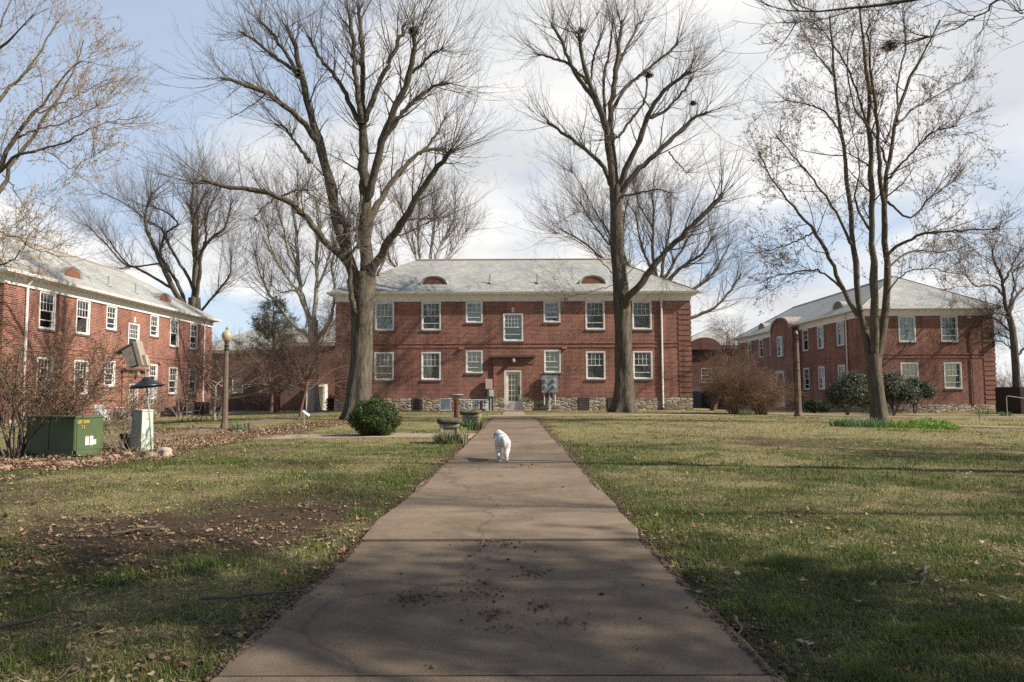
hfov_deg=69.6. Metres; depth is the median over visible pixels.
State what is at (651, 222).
bare tree
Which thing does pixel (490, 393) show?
junction box
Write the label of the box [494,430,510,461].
dog
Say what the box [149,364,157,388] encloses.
window
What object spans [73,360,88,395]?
window
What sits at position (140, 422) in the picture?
cable cabinet
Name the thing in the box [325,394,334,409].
hedge mound
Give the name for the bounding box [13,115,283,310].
bare tree
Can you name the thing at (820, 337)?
window
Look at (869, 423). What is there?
bulb clump
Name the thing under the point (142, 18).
sky
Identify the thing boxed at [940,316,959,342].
window
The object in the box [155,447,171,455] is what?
pale rock
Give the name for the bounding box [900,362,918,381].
window
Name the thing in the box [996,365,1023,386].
distant thicket
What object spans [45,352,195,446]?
thin shrub
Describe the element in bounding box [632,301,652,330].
window
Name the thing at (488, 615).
soil debris
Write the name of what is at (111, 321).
window
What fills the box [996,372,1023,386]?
distant thicket
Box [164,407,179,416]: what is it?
air conditioner
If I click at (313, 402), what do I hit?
sycamore tree
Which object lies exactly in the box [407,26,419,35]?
nest
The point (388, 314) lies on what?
window
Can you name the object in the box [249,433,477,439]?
path
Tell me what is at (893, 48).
nest
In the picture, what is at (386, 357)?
window
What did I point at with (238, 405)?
apartment building
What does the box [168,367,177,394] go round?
window
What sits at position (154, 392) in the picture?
electric meters
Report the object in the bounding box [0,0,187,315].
budding maple tree
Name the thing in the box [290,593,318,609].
fallen branch
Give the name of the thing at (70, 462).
edging stone
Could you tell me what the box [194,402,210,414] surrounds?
air conditioner
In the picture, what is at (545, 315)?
window
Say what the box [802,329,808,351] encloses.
window
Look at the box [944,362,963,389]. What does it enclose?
window
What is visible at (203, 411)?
garden table
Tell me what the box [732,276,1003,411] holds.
apartment building
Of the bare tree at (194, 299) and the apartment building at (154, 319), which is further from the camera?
the bare tree at (194, 299)
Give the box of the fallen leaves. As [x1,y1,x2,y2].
[0,414,1023,681]
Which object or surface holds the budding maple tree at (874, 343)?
on the ground at (248, 510)
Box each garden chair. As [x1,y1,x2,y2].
[175,398,194,421]
[189,399,202,418]
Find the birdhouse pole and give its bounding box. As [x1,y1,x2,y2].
[114,341,164,451]
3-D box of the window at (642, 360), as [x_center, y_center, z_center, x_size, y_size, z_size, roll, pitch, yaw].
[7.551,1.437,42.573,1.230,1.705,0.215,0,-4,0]
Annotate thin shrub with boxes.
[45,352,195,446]
[158,371,203,416]
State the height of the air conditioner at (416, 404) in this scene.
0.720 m
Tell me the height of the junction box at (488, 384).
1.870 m
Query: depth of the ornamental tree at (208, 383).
32.65 m
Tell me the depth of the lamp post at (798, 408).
35.26 m
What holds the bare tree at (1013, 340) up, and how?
on the ground at (248, 510)
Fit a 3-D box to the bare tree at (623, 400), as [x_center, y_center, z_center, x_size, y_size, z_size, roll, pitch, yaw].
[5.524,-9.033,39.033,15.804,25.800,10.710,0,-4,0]
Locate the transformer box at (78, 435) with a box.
[26,415,104,456]
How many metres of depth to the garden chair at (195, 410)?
37.41 m
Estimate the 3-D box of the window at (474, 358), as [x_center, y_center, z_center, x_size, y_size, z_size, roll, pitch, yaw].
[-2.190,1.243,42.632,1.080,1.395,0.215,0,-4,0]
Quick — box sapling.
[940,363,986,418]
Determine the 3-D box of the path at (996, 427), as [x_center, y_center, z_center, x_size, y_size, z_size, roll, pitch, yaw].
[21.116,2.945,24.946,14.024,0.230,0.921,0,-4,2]
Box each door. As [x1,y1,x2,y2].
[26,419,74,455]
[129,386,135,418]
[506,372,519,409]
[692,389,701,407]
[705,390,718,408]
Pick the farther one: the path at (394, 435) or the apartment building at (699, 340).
the apartment building at (699, 340)
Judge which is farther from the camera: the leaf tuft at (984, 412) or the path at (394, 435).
the leaf tuft at (984, 412)
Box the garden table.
[193,404,212,419]
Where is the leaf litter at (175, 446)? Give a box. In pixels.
[0,418,347,480]
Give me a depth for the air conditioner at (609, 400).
41.47 m
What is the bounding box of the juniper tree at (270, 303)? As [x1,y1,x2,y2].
[228,294,307,411]
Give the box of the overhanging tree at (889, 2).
[714,0,1023,109]
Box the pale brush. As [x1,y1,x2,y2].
[103,419,167,452]
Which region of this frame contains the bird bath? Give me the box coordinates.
[449,394,462,417]
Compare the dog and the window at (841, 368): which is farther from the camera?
the window at (841, 368)
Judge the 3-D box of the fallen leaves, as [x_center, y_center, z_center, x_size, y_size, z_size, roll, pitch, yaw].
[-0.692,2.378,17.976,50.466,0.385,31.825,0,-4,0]
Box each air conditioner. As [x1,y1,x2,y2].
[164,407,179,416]
[175,402,193,415]
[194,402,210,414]
[411,398,422,410]
[440,398,450,410]
[577,397,588,409]
[606,397,612,409]
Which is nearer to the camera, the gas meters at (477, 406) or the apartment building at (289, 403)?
the gas meters at (477, 406)
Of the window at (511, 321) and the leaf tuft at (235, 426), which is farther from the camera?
the window at (511, 321)
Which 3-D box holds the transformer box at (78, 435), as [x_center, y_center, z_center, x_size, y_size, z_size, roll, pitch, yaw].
[-8.063,1.723,13.233,1.284,0.760,0.625,-2,-4,22]
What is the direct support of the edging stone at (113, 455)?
on the ground at (248, 510)
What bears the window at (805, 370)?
in the apartment building at (830, 339)
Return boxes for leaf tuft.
[227,422,251,430]
[740,409,753,414]
[976,408,994,414]
[998,411,1011,415]
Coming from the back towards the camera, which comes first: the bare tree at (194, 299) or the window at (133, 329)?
the bare tree at (194, 299)
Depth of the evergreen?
45.40 m
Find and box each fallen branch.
[0,609,84,627]
[198,583,322,600]
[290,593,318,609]
[733,615,749,633]
[898,564,930,584]
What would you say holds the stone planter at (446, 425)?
on the ground at (248, 510)
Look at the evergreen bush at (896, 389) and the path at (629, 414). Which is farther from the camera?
the evergreen bush at (896, 389)
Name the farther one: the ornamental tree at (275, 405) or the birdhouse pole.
the ornamental tree at (275, 405)
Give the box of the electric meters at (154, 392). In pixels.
[144,387,157,408]
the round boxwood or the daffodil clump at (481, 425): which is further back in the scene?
the daffodil clump at (481, 425)
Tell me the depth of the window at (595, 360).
42.65 m
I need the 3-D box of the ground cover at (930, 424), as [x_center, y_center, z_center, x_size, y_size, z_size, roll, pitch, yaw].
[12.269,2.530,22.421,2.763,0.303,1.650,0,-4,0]
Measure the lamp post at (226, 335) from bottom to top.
3.155 m
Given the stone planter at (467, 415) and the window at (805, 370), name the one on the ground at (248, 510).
the stone planter at (467, 415)
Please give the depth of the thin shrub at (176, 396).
42.88 m
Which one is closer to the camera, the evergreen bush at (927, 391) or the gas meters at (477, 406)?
the gas meters at (477, 406)
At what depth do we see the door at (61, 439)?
12.96 m
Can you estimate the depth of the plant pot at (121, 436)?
14.30 m
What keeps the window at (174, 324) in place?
in the apartment building at (154, 319)
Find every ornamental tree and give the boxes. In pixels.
[165,332,296,419]
[219,282,400,417]
[219,331,327,411]
[693,311,793,413]
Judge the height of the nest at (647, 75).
0.520 m
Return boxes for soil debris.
[0,417,1017,681]
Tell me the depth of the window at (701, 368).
75.97 m
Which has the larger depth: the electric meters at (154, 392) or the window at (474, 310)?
the window at (474, 310)
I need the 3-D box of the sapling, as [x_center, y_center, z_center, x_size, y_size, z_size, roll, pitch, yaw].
[21.824,2.429,35.227,1.546,2.770,2.162,0,-4,0]
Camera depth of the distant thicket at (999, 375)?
95.78 m
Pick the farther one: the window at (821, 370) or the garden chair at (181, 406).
the window at (821, 370)
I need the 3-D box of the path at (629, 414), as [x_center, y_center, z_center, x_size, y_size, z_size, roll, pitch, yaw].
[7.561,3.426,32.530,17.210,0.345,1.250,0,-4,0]
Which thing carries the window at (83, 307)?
in the apartment building at (154, 319)
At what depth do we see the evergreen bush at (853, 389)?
37.49 m
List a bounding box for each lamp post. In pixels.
[220,326,231,428]
[794,331,803,415]
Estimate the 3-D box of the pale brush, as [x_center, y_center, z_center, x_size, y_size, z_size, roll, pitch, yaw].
[-7.005,1.766,13.649,1.210,0.686,1.238,0,-4,0]
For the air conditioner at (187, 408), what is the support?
on the ground at (248, 510)
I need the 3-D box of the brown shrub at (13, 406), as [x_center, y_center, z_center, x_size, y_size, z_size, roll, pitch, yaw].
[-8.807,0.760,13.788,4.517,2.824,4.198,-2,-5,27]
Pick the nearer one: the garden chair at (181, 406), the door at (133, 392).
the garden chair at (181, 406)
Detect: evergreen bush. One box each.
[823,369,868,414]
[860,370,921,415]
[905,377,936,413]
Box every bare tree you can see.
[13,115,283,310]
[112,0,536,419]
[247,296,334,327]
[354,155,492,266]
[468,0,763,412]
[520,133,774,321]
[912,201,1023,386]
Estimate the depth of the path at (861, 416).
36.40 m
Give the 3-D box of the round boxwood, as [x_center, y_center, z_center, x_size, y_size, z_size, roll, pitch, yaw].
[-3.252,1.798,17.441,1.317,1.037,1.385,0,-4,0]
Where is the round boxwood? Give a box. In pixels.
[346,395,402,435]
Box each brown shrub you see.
[0,306,181,457]
[0,335,65,423]
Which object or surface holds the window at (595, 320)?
in the apartment building at (445, 332)
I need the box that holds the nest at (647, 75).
[640,70,655,78]
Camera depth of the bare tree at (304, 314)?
96.36 m
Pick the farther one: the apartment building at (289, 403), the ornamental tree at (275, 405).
the apartment building at (289, 403)
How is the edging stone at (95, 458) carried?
on the ground at (248, 510)
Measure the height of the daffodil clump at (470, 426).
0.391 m
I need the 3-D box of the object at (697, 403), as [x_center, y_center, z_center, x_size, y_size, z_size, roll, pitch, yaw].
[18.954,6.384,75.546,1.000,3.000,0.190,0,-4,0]
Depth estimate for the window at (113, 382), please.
37.97 m
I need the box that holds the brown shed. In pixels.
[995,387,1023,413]
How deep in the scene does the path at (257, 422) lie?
22.92 m
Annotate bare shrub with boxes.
[690,350,782,413]
[727,366,807,414]
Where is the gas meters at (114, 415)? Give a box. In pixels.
[110,407,129,418]
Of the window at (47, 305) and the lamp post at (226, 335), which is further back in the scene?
the window at (47, 305)
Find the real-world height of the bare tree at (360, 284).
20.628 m
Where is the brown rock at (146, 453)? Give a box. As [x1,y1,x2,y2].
[140,451,157,457]
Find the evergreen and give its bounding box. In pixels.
[801,395,832,412]
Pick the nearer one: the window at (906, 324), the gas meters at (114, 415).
the gas meters at (114, 415)
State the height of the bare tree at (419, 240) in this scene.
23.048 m
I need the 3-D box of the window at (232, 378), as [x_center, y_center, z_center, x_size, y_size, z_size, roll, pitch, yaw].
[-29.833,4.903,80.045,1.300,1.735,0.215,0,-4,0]
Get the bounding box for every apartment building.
[0,233,221,426]
[210,328,329,411]
[280,328,335,411]
[326,258,699,411]
[691,328,737,408]
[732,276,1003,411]
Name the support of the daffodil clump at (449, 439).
on the ground at (248, 510)
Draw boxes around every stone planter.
[437,418,461,438]
[460,410,481,429]
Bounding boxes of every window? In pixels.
[35,357,53,395]
[38,291,55,331]
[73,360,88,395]
[75,299,90,336]
[103,361,115,387]
[105,305,117,331]
[128,323,139,343]
[149,315,159,338]
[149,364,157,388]
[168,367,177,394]
[169,319,178,348]
[188,369,196,394]
[189,323,197,350]
[232,378,242,393]
[373,302,394,331]
[373,352,393,381]
[420,302,441,331]
[420,352,441,380]
[465,302,482,323]
[465,350,482,374]
[502,313,523,342]
[543,301,560,323]
[543,350,561,373]
[585,301,605,330]
[585,351,606,380]
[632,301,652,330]
[633,351,653,380]
[701,368,710,383]
[747,341,750,359]
[759,339,762,357]
[777,336,783,356]
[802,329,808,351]
[803,368,809,390]
[817,325,823,349]
[818,366,825,390]
[836,321,844,347]
[838,365,844,378]
[898,316,916,342]
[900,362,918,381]
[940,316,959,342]
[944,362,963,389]
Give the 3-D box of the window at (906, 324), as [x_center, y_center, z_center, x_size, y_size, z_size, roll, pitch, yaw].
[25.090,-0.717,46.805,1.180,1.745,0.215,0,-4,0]
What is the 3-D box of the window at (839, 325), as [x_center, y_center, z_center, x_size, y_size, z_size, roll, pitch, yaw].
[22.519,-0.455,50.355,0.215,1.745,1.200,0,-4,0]
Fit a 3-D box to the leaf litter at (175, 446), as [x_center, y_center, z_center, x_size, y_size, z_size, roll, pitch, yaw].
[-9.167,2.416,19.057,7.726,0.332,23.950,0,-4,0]
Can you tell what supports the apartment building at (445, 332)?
on the ground at (248, 510)
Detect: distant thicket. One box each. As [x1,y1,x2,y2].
[996,355,1023,386]
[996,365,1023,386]
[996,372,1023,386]
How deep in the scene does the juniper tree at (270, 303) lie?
54.72 m
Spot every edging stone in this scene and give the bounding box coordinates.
[0,465,10,470]
[31,461,45,465]
[59,461,73,464]
[90,457,101,461]
[107,454,119,457]
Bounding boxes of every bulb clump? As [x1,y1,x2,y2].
[828,415,857,425]
[837,417,891,427]
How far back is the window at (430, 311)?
42.89 m
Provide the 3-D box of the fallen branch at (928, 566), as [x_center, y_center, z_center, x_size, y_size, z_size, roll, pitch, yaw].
[2.191,1.249,3.912,0.104,0.028,0.584,-4,-5,42]
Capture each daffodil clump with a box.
[429,430,462,443]
[458,426,468,443]
[459,417,477,429]
[474,413,487,429]
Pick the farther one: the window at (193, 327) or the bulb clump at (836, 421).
the window at (193, 327)
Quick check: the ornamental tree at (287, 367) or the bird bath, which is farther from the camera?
the ornamental tree at (287, 367)
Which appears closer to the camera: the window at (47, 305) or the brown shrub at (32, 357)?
the brown shrub at (32, 357)
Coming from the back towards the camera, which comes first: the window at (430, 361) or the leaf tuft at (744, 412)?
the window at (430, 361)
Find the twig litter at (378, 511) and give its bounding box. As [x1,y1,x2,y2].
[0,431,1023,681]
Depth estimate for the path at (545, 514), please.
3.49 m
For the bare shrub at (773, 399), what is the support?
on the ground at (248, 510)
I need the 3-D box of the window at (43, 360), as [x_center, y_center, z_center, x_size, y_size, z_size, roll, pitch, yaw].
[-20.736,1.589,32.585,0.198,1.705,1.230,0,-4,0]
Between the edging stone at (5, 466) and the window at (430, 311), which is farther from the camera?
the window at (430, 311)
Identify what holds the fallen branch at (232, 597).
on the ground at (248, 510)
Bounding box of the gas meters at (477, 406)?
[459,399,487,410]
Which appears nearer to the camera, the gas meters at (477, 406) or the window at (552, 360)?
the gas meters at (477, 406)
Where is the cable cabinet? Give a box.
[130,409,153,450]
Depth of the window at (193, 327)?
47.90 m
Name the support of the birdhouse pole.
on the ground at (248, 510)
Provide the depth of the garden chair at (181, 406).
30.68 m
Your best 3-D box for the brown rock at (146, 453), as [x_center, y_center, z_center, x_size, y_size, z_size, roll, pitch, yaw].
[-5.952,1.893,12.083,0.281,0.168,0.217,2,-5,-32]
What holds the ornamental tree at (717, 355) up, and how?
on the ground at (248, 510)
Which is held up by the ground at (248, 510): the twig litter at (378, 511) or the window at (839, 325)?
the twig litter at (378, 511)
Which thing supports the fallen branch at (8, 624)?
on the ground at (248, 510)
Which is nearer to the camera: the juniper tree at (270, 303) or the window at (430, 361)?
the window at (430, 361)
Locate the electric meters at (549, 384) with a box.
[541,376,557,410]
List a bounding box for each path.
[103,413,338,446]
[210,416,785,681]
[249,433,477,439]
[488,414,867,419]
[502,411,524,414]
[750,413,1023,417]
[959,425,1023,428]
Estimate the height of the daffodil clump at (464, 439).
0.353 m
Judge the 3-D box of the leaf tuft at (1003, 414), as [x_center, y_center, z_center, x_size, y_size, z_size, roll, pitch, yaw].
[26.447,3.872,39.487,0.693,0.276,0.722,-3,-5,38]
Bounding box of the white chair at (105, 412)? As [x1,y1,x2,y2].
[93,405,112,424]
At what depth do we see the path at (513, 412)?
35.24 m
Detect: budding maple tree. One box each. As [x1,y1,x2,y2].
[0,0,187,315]
[709,0,1023,422]
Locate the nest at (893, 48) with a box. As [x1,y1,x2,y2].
[876,38,903,56]
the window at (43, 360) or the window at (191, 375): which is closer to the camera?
the window at (43, 360)
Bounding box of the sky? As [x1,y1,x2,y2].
[0,0,1023,386]
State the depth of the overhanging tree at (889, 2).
8.92 m
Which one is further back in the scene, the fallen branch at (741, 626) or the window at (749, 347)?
the window at (749, 347)
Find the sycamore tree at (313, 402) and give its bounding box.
[203,141,384,411]
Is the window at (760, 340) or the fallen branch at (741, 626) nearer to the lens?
the fallen branch at (741, 626)
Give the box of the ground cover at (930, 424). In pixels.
[885,419,962,429]
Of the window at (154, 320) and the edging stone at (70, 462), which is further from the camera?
the window at (154, 320)
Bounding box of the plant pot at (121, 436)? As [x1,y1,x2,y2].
[118,433,130,450]
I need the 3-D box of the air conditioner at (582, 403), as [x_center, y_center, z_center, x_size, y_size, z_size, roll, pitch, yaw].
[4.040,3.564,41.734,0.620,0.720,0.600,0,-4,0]
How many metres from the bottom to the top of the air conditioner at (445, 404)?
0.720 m
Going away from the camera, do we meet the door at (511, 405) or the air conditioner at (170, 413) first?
the door at (511, 405)
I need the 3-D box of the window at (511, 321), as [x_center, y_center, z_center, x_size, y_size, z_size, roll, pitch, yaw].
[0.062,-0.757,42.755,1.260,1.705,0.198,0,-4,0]
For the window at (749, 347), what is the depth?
70.15 m
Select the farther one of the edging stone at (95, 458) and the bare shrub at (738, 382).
the bare shrub at (738, 382)
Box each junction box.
[485,379,491,410]
[489,390,492,410]
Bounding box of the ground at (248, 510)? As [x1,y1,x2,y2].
[0,408,1023,681]

